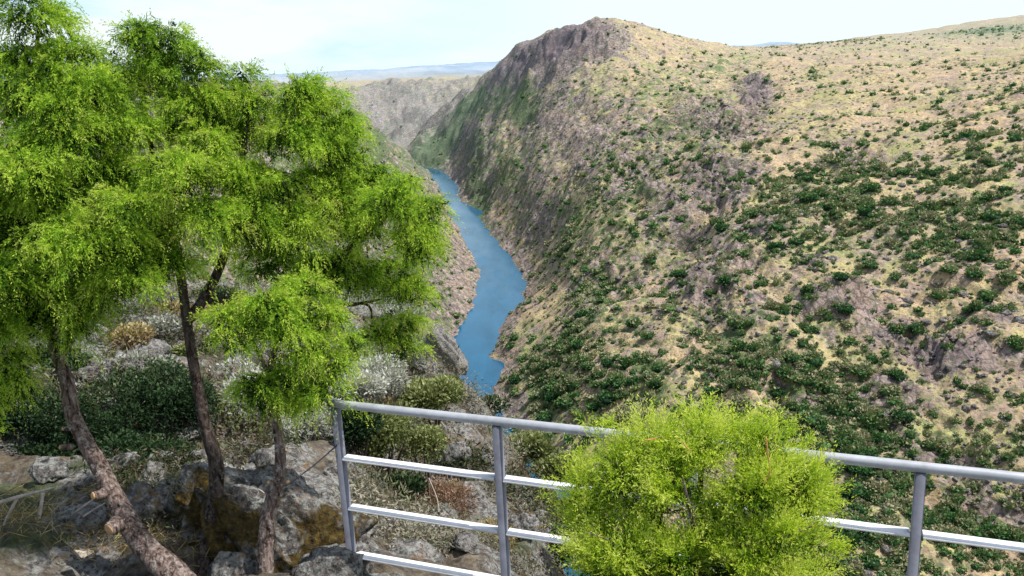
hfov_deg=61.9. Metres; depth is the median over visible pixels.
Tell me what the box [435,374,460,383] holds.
shrub
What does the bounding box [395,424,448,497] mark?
shrub
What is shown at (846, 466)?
hillside bush
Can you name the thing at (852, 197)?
hillside bush
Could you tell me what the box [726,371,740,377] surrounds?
hillside bush
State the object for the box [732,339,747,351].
hillside bush
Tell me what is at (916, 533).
metal fence
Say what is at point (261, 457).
boulder
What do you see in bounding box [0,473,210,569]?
fallen twigs
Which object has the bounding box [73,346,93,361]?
shrub
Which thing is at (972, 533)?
hillside bush
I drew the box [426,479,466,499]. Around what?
shrub
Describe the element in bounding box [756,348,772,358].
hillside bush
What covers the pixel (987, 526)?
hillside bush
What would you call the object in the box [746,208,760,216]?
hillside bush
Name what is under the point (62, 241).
juniper tree
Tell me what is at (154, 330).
shrub
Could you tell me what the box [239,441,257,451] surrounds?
boulder
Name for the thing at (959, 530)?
hillside bush
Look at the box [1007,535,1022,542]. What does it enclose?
hillside bush
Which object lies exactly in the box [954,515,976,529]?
hillside bush
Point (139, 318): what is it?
boulder
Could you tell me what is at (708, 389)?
hillside bush
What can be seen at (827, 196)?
hillside bush
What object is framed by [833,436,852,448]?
hillside bush
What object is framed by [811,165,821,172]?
hillside bush
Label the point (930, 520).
hillside bush
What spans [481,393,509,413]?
shrub
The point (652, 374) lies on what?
hillside bush
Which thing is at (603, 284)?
hillside bush
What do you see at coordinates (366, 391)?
shrub
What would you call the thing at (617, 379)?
hillside bush
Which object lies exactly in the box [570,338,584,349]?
hillside bush
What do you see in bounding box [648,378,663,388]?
hillside bush
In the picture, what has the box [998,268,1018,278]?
hillside bush
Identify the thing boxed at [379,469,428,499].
shrub
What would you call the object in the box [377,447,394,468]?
boulder
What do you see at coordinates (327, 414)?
shrub
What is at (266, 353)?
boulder
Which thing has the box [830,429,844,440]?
hillside bush
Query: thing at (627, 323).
hillside bush
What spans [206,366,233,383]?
boulder
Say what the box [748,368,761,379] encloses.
hillside bush
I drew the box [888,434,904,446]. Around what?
hillside bush
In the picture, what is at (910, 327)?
hillside bush
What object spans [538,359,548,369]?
hillside bush
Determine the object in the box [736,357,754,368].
hillside bush
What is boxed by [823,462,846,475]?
hillside bush
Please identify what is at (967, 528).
hillside bush
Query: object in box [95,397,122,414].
boulder
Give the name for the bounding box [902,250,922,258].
hillside bush
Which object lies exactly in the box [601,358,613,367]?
hillside bush
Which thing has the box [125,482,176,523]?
boulder
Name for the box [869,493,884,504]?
hillside bush
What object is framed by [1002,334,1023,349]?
hillside bush
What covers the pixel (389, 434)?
shrub
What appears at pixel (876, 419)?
hillside bush
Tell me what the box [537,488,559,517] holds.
shrub
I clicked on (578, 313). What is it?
hillside bush
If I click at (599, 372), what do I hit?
hillside bush
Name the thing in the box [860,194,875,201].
hillside bush
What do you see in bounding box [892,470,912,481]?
hillside bush
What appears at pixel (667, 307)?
hillside bush
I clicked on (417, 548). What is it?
boulder
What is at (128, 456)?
boulder
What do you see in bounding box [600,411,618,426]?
hillside bush
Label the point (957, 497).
hillside bush
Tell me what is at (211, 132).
juniper tree
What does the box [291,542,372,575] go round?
boulder
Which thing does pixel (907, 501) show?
hillside bush
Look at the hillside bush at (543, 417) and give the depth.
573.35 m
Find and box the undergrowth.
[0,264,572,575]
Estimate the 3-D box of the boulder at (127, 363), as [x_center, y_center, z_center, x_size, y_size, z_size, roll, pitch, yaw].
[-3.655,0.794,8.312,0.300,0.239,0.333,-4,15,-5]
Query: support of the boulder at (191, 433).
on the terrain
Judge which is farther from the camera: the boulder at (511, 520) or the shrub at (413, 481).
the boulder at (511, 520)
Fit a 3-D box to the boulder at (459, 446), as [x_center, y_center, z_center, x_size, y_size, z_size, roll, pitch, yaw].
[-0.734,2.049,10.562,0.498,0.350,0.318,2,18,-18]
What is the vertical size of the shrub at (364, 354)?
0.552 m
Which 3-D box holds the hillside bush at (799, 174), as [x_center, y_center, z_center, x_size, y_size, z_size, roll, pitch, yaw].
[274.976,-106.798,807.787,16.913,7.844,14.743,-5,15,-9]
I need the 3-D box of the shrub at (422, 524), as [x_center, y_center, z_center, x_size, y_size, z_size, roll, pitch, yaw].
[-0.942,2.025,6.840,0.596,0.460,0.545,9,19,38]
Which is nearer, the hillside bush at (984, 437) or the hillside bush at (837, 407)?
the hillside bush at (984, 437)
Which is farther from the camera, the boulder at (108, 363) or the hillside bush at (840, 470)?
the hillside bush at (840, 470)
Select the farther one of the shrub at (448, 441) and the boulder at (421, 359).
the boulder at (421, 359)
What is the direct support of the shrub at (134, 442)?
on the terrain
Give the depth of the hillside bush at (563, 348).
624.24 m
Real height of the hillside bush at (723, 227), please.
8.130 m
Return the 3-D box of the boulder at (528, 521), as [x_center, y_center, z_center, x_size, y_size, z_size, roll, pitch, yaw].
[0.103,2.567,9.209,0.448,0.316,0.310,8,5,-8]
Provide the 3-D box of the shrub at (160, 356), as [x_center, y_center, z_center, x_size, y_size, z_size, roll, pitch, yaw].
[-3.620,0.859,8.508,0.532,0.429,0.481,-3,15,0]
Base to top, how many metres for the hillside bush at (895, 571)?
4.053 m
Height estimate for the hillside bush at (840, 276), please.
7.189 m
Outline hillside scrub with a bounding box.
[0,17,1023,575]
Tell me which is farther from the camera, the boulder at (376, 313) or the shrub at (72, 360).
the boulder at (376, 313)
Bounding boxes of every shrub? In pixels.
[0,378,105,454]
[18,440,79,456]
[27,344,50,364]
[34,351,92,373]
[37,410,140,455]
[42,364,75,382]
[60,382,86,400]
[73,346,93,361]
[80,354,220,446]
[82,397,103,412]
[96,428,189,460]
[99,319,156,350]
[115,350,152,367]
[135,321,164,339]
[137,313,182,340]
[141,354,176,375]
[153,298,201,323]
[164,433,198,454]
[171,341,198,356]
[194,284,235,296]
[204,305,238,322]
[207,355,258,376]
[217,367,283,428]
[224,286,249,296]
[269,407,329,444]
[305,319,343,342]
[313,397,340,416]
[325,415,331,426]
[330,398,384,464]
[336,369,391,401]
[346,350,410,405]
[351,398,429,474]
[353,348,384,361]
[367,393,397,404]
[379,304,429,350]
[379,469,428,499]
[393,374,467,431]
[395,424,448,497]
[400,519,432,534]
[414,474,480,519]
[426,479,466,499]
[429,436,451,453]
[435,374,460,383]
[476,516,517,551]
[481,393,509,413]
[506,430,556,464]
[529,448,581,574]
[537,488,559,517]
[546,521,611,575]
[549,497,580,573]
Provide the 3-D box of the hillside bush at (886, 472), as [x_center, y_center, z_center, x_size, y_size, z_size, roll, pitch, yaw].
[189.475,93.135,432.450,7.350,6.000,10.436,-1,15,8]
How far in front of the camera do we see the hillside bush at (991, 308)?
514.31 m
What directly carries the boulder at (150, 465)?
on the terrain
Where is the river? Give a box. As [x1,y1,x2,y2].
[423,167,589,575]
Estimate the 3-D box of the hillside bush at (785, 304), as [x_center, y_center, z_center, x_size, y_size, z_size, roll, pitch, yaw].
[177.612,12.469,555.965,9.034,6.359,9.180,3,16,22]
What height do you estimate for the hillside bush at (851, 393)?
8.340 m
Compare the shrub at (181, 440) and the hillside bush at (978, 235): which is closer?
the shrub at (181, 440)
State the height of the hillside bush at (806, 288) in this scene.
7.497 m
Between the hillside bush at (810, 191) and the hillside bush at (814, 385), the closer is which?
the hillside bush at (814, 385)
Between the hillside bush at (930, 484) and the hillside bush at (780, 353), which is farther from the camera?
the hillside bush at (780, 353)
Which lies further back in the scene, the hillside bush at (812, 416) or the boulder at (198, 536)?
the hillside bush at (812, 416)
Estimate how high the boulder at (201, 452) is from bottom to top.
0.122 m
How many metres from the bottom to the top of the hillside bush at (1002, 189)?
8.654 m
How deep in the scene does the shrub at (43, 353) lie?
9.95 m
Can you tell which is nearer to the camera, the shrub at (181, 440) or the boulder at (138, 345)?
the shrub at (181, 440)
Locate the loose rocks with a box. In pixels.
[333,23,1023,575]
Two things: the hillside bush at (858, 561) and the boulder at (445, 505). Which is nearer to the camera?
the boulder at (445, 505)
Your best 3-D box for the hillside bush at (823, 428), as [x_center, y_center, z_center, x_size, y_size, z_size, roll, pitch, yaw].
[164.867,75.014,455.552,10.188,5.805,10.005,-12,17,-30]
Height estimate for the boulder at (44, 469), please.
0.182 m
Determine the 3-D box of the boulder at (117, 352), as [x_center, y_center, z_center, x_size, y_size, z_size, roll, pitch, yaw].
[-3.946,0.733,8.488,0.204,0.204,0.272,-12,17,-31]
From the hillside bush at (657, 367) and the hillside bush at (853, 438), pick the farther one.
the hillside bush at (657, 367)
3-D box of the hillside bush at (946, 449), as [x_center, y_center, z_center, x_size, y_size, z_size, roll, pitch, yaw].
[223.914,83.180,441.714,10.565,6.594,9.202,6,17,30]
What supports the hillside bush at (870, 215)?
on the terrain
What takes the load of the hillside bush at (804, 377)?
on the terrain
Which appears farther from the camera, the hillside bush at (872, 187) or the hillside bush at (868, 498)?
the hillside bush at (872, 187)
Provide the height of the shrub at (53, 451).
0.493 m
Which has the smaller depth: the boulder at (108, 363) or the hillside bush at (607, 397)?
the boulder at (108, 363)
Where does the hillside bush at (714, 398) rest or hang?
on the terrain
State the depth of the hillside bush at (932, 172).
718.26 m
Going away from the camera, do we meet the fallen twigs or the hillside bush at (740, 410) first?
the fallen twigs
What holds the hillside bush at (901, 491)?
on the terrain
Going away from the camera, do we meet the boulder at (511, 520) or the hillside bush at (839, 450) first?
the boulder at (511, 520)
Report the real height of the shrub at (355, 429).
0.718 m
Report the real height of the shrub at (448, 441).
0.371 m
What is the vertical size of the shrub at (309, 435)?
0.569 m
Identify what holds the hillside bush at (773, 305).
on the terrain
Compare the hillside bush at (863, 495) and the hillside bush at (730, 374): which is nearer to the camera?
the hillside bush at (863, 495)
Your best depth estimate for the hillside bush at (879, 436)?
446.64 m
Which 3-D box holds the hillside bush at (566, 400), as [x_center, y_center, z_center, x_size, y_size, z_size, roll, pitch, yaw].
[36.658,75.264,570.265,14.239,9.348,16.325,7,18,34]
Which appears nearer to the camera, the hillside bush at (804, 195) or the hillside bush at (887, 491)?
the hillside bush at (887, 491)
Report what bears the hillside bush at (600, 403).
on the terrain
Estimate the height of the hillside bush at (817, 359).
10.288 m
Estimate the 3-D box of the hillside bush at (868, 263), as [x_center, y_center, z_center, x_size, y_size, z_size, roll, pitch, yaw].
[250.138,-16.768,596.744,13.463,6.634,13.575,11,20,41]
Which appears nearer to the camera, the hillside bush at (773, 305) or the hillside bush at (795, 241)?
the hillside bush at (773, 305)
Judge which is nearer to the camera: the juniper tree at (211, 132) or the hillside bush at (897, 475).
the juniper tree at (211, 132)
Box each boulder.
[26,456,69,483]
[49,547,93,564]
[51,501,108,535]
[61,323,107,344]
[71,540,124,575]
[73,469,98,491]
[75,358,105,382]
[94,365,115,381]
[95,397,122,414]
[103,357,120,370]
[109,452,139,472]
[113,350,123,357]
[118,296,143,313]
[118,359,150,376]
[123,314,139,323]
[124,343,153,355]
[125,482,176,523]
[128,315,148,325]
[130,338,171,359]
[138,460,167,485]
[147,414,175,430]
[148,451,177,462]
[152,483,176,495]
[152,486,171,497]
[160,520,201,545]
[161,477,180,485]
[170,462,377,572]
[172,426,201,442]
[189,449,206,460]
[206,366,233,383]
[206,551,256,575]
[215,360,241,383]
[233,339,270,354]
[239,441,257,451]
[248,445,287,467]
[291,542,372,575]
[320,424,333,440]
[322,461,337,475]
[331,273,415,338]
[352,300,369,322]
[360,532,370,543]
[368,525,376,533]
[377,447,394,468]
[379,517,399,527]
[387,537,444,563]
[412,353,426,364]
[412,361,430,371]
[416,323,468,376]
[429,502,450,513]
[432,507,458,527]
[432,524,445,535]
[433,441,471,464]
[447,406,466,412]
[452,531,479,554]
[474,450,491,463]
[478,543,500,575]
[488,457,507,469]
[508,512,540,539]
[508,518,518,527]
[533,507,547,520]
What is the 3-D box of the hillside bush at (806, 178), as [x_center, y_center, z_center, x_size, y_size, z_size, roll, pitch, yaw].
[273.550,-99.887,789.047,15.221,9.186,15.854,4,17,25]
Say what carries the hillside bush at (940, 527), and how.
on the terrain
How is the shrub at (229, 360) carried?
on the terrain
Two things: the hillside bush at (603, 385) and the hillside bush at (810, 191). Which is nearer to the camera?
the hillside bush at (603, 385)
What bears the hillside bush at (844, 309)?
on the terrain
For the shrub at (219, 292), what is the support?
on the terrain
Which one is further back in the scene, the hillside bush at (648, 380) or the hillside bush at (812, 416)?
the hillside bush at (648, 380)
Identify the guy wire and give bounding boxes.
[285,445,336,485]
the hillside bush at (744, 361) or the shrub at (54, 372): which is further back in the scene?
the hillside bush at (744, 361)
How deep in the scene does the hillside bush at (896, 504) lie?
410.07 m
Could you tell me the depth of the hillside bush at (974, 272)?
547.66 m
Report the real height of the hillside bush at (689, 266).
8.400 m
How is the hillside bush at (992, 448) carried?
on the terrain
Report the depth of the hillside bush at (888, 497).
414.85 m
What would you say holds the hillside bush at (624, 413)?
on the terrain
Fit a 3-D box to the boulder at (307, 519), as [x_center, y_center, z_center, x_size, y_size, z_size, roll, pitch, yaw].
[-1.435,1.615,5.193,1.103,1.132,1.034,1,16,15]
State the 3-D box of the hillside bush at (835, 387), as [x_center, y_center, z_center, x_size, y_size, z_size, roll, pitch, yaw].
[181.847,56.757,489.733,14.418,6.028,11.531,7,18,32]
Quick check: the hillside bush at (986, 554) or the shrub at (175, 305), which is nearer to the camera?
the shrub at (175, 305)
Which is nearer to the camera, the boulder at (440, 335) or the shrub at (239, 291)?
the shrub at (239, 291)
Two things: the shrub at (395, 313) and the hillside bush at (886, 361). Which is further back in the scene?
the hillside bush at (886, 361)
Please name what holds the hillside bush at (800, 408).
on the terrain
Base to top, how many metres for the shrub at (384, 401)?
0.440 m
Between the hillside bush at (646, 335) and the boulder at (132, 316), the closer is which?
the boulder at (132, 316)
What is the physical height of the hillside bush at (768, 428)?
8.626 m
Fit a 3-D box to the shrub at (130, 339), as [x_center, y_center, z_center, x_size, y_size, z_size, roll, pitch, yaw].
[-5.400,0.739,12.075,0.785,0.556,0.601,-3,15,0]
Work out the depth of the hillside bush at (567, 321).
669.25 m
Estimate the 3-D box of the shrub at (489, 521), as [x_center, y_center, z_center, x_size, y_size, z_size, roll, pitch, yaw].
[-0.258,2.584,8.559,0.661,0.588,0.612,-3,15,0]
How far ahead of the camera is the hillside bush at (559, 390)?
580.98 m
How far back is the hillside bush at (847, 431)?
451.19 m
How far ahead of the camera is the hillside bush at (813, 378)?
487.42 m
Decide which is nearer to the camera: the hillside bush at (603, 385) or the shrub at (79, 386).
the shrub at (79, 386)
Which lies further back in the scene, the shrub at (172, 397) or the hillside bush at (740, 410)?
the hillside bush at (740, 410)
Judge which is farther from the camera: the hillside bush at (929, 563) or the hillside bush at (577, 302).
the hillside bush at (577, 302)
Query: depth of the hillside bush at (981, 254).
564.61 m
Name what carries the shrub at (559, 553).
on the terrain
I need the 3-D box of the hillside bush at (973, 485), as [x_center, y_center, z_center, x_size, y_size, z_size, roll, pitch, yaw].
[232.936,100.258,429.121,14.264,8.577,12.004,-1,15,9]
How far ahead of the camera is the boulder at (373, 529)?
6.30 m
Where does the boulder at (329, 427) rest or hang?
on the terrain
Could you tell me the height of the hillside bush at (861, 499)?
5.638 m
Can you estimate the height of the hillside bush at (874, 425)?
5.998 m
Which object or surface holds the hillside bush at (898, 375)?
on the terrain
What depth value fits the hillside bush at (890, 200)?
675.10 m
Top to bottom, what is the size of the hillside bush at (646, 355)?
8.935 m
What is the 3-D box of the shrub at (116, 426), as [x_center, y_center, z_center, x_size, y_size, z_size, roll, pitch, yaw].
[-3.604,1.316,7.191,0.909,0.627,0.732,-3,15,0]
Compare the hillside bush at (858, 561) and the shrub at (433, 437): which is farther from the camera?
the hillside bush at (858, 561)
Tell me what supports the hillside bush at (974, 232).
on the terrain
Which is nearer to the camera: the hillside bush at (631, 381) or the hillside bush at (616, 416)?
the hillside bush at (616, 416)
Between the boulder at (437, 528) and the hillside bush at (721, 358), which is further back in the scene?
the hillside bush at (721, 358)
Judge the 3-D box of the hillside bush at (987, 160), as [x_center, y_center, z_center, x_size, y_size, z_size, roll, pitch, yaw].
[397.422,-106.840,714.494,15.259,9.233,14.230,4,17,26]
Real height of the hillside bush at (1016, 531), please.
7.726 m
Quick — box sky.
[0,0,1023,76]
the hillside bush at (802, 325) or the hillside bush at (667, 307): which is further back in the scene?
the hillside bush at (667, 307)
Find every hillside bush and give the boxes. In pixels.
[508,373,521,384]
[528,352,542,361]
[529,362,541,373]
[534,356,540,362]
[535,412,552,421]
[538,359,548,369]
[542,381,557,392]
[543,392,559,403]
[543,432,553,440]
[546,356,560,366]
[551,381,570,394]
[553,399,559,407]
[556,343,570,355]
[556,392,574,408]
[562,318,573,326]
[564,373,580,382]
[565,377,581,387]
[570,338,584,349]
[571,298,585,306]
[573,309,589,319]
[578,354,590,363]
[579,361,594,370]
[587,401,600,412]
[590,366,606,377]
[596,388,615,403]
[596,396,607,406]
[597,380,609,389]
[598,280,609,288]
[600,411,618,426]
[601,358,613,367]
[606,372,625,388]
[613,416,624,425]
[617,404,628,410]
[618,354,639,367]
[618,408,635,423]
[619,361,631,370]
[624,318,640,327]
[625,374,638,385]
[638,350,654,362]
[639,331,655,339]
[643,370,657,378]
[644,375,656,385]
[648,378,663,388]
[650,362,664,372]
[658,302,678,312]
[669,269,688,277]
[669,403,688,416]
[685,262,698,269]
[692,356,703,364]
[695,404,714,417]
[698,353,710,360]
[700,331,718,341]
[703,385,719,395]
[704,288,716,295]
[706,395,718,402]
[708,216,718,225]
[713,353,727,363]
[714,223,729,231]
[716,374,729,382]
[718,273,733,285]
[726,315,745,326]
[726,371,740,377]
[728,379,736,388]
[729,365,744,375]
[729,394,744,406]
[731,317,746,328]
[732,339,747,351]
[733,375,754,389]
[735,406,749,417]
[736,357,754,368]
[745,341,761,351]
[745,353,758,360]
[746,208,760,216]
[748,360,763,369]
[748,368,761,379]
[750,359,765,371]
[753,339,767,348]
[754,417,776,435]
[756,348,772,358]
[762,298,779,310]
[764,346,776,355]
[766,241,786,250]
[769,223,783,232]
[770,350,785,361]
[770,388,785,397]
[774,394,790,403]
[775,369,802,381]
[776,363,795,378]
[777,303,791,311]
[778,417,790,427]
[779,410,792,420]
[781,350,799,362]
[784,398,798,408]
[787,237,805,244]
[789,405,807,415]
[793,373,808,384]
[794,171,809,177]
[796,193,814,203]
[796,321,811,330]
[798,364,821,376]
[798,410,824,426]
[799,368,823,385]
[800,175,815,183]
[800,283,814,293]
[801,229,815,238]
[801,350,825,366]
[808,189,826,196]
[808,378,822,388]
[808,408,826,418]
[809,325,820,333]
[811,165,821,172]
[812,188,824,195]
[813,424,829,434]
[814,419,827,426]
[818,378,833,391]
[820,370,834,379]
[821,203,836,210]
[822,384,841,393]
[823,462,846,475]
[824,194,838,200]
[824,396,846,415]
[827,190,839,195]
[829,552,851,567]
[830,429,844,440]
[831,426,854,437]
[831,529,863,549]
[832,271,850,280]
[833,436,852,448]
[833,512,855,531]
[834,423,851,429]
[834,497,847,510]
[836,444,851,453]
[837,188,850,194]
[837,302,855,314]
[837,441,869,455]
[838,200,855,210]
[839,193,858,201]
[839,478,862,500]
[840,362,852,371]
[840,464,859,472]
[841,387,859,400]
[841,410,855,420]
[843,562,865,575]
[845,433,862,444]
[846,401,860,412]
[847,466,872,478]
[847,559,865,572]
[848,503,859,510]
[849,363,873,377]
[849,499,863,505]
[850,404,876,423]
[851,496,866,506]
[854,400,871,406]
[856,207,874,217]
[856,490,873,500]
[858,530,873,540]
[858,551,882,569]
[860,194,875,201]
[860,478,878,491]
[861,259,879,268]
[861,531,887,539]
[864,491,878,501]
[865,182,881,191]
[865,421,879,429]
[865,442,876,451]
[865,446,879,456]
[867,211,882,218]
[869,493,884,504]
[871,160,886,169]
[871,416,883,428]
[871,432,888,445]
[871,480,896,499]
[872,405,890,418]
[876,382,903,397]
[876,418,889,430]
[876,513,902,526]
[877,213,898,221]
[877,568,900,575]
[878,358,891,365]
[879,195,899,204]
[880,468,891,476]
[881,495,892,502]
[882,500,900,509]
[884,534,903,545]
[888,323,905,336]
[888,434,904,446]
[889,409,913,424]
[889,477,911,490]
[890,369,906,380]
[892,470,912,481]
[892,471,912,486]
[894,167,910,175]
[894,489,906,498]
[897,551,926,573]
[899,219,912,227]
[900,494,912,510]
[902,215,917,221]
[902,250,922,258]
[903,537,921,549]
[906,322,924,332]
[909,205,925,213]
[920,210,937,219]
[921,168,939,176]
[922,435,946,450]
[923,200,940,210]
[923,511,935,527]
[923,558,935,570]
[926,478,933,488]
[927,288,949,299]
[930,523,953,542]
[933,503,949,511]
[936,443,955,456]
[937,455,952,463]
[938,262,959,272]
[938,511,958,523]
[942,499,959,509]
[946,173,962,181]
[948,525,970,535]
[950,492,966,503]
[950,505,961,512]
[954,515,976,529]
[954,522,973,527]
[961,525,985,537]
[962,249,983,260]
[962,479,982,495]
[963,521,987,536]
[964,265,985,278]
[969,249,989,261]
[969,298,984,310]
[970,230,994,239]
[970,233,987,240]
[970,381,990,393]
[971,236,993,248]
[973,223,995,231]
[974,432,993,442]
[974,550,990,561]
[976,292,994,302]
[978,155,995,165]
[978,230,998,241]
[978,521,994,530]
[981,209,1006,221]
[984,442,998,453]
[985,304,1005,312]
[987,521,1011,540]
[995,185,1013,194]
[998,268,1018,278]
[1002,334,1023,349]
[1002,522,1023,541]
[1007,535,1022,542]
[1012,214,1023,228]
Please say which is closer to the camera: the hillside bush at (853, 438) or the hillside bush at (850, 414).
the hillside bush at (853, 438)
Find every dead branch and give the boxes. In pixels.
[0,487,54,525]
[72,500,105,516]
[428,478,438,514]
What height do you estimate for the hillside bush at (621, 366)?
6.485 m
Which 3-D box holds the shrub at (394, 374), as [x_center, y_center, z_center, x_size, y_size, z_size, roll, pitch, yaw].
[-1.720,1.345,11.081,0.940,1.123,0.911,-3,15,0]
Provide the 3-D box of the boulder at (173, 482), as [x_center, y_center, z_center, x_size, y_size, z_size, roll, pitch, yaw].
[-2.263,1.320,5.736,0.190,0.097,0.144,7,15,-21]
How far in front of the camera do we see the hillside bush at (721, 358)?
516.95 m
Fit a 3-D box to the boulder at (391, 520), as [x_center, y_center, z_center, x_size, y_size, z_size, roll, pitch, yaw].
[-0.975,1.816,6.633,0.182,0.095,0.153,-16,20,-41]
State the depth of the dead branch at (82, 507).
5.16 m
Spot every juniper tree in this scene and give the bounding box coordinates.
[0,0,196,575]
[57,8,465,575]
[187,264,377,574]
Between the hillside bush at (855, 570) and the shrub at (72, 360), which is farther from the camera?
the hillside bush at (855, 570)
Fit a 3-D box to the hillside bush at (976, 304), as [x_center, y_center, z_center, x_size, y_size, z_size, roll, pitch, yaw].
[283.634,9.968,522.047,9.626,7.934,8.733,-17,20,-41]
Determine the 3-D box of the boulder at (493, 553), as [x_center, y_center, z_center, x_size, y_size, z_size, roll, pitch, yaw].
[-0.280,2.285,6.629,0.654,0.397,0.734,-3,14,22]
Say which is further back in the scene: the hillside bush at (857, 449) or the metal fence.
the hillside bush at (857, 449)
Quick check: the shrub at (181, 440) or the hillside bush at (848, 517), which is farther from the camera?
the hillside bush at (848, 517)
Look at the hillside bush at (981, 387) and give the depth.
463.98 m
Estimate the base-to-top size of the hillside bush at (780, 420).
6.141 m
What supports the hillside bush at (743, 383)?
on the terrain
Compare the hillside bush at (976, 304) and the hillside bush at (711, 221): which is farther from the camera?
the hillside bush at (711, 221)
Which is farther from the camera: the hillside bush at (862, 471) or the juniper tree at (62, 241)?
the hillside bush at (862, 471)
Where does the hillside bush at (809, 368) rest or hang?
on the terrain
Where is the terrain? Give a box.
[0,15,1023,575]
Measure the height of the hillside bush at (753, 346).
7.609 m
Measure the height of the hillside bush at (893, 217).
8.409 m
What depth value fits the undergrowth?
8.07 m
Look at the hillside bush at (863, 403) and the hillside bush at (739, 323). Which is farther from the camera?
the hillside bush at (739, 323)
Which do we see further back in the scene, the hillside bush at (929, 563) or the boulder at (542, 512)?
the hillside bush at (929, 563)
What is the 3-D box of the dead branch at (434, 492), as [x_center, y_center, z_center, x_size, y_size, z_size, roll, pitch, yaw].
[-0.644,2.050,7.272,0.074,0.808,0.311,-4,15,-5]
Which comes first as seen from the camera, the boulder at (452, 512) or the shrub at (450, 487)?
the boulder at (452, 512)
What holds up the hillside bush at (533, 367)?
on the terrain
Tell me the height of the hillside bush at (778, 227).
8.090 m
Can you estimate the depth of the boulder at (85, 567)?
4.77 m
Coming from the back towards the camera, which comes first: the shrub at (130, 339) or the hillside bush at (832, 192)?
the hillside bush at (832, 192)
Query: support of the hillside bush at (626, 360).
on the terrain
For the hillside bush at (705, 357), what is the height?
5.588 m
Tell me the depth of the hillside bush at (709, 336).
554.45 m
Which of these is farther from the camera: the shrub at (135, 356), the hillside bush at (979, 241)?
the hillside bush at (979, 241)
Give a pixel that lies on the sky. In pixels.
(301, 35)
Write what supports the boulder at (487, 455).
on the terrain
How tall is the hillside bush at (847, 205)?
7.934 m
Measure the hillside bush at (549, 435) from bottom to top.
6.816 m
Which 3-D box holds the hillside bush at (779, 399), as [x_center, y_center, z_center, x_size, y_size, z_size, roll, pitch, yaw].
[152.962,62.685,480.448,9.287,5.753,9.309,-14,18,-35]
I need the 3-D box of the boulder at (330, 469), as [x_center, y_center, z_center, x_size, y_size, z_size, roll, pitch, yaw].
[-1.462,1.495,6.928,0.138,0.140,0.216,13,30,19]
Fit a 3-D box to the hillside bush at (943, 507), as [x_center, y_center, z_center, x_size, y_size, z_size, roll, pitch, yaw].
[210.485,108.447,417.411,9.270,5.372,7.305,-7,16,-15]
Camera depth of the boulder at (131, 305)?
19.11 m
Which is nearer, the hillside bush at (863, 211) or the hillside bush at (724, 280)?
the hillside bush at (724, 280)
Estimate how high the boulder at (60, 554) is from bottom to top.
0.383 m
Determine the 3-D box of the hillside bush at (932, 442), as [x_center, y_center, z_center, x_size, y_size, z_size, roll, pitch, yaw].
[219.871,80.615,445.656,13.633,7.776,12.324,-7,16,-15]
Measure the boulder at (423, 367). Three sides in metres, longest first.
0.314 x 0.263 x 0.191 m
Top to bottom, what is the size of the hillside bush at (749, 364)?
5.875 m
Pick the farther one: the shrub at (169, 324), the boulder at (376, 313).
the boulder at (376, 313)
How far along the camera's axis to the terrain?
812.74 m
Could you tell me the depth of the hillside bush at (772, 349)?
507.68 m
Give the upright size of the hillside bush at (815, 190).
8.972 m
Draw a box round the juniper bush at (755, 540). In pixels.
[533,382,862,575]
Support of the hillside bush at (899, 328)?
on the terrain
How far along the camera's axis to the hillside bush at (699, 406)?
471.89 m
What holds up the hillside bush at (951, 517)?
on the terrain
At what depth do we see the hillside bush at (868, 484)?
423.26 m
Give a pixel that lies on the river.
(501, 286)
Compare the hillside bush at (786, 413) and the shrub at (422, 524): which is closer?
the shrub at (422, 524)
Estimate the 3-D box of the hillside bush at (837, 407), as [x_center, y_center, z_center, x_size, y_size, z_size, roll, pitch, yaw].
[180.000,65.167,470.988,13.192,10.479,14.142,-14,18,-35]
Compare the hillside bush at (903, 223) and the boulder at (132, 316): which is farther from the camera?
the hillside bush at (903, 223)
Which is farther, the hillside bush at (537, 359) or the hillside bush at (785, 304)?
the hillside bush at (537, 359)
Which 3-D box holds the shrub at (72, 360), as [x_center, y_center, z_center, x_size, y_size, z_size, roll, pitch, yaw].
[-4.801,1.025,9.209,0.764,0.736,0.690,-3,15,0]
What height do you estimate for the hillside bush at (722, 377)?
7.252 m
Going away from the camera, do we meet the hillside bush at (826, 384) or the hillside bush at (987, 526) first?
the hillside bush at (987, 526)
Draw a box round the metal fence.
[327,399,1023,575]
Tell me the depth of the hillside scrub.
631.80 m
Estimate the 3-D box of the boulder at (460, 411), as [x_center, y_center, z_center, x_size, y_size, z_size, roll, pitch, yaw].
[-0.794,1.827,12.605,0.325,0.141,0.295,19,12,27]
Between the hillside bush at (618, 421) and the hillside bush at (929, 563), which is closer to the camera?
the hillside bush at (929, 563)
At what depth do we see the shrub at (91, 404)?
7.76 m
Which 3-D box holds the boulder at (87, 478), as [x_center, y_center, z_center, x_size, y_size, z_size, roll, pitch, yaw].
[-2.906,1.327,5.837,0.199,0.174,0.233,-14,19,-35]
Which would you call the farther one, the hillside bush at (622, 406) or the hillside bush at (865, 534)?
the hillside bush at (622, 406)
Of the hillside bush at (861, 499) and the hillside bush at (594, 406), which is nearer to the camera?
the hillside bush at (861, 499)
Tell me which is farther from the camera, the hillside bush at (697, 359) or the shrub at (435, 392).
the hillside bush at (697, 359)

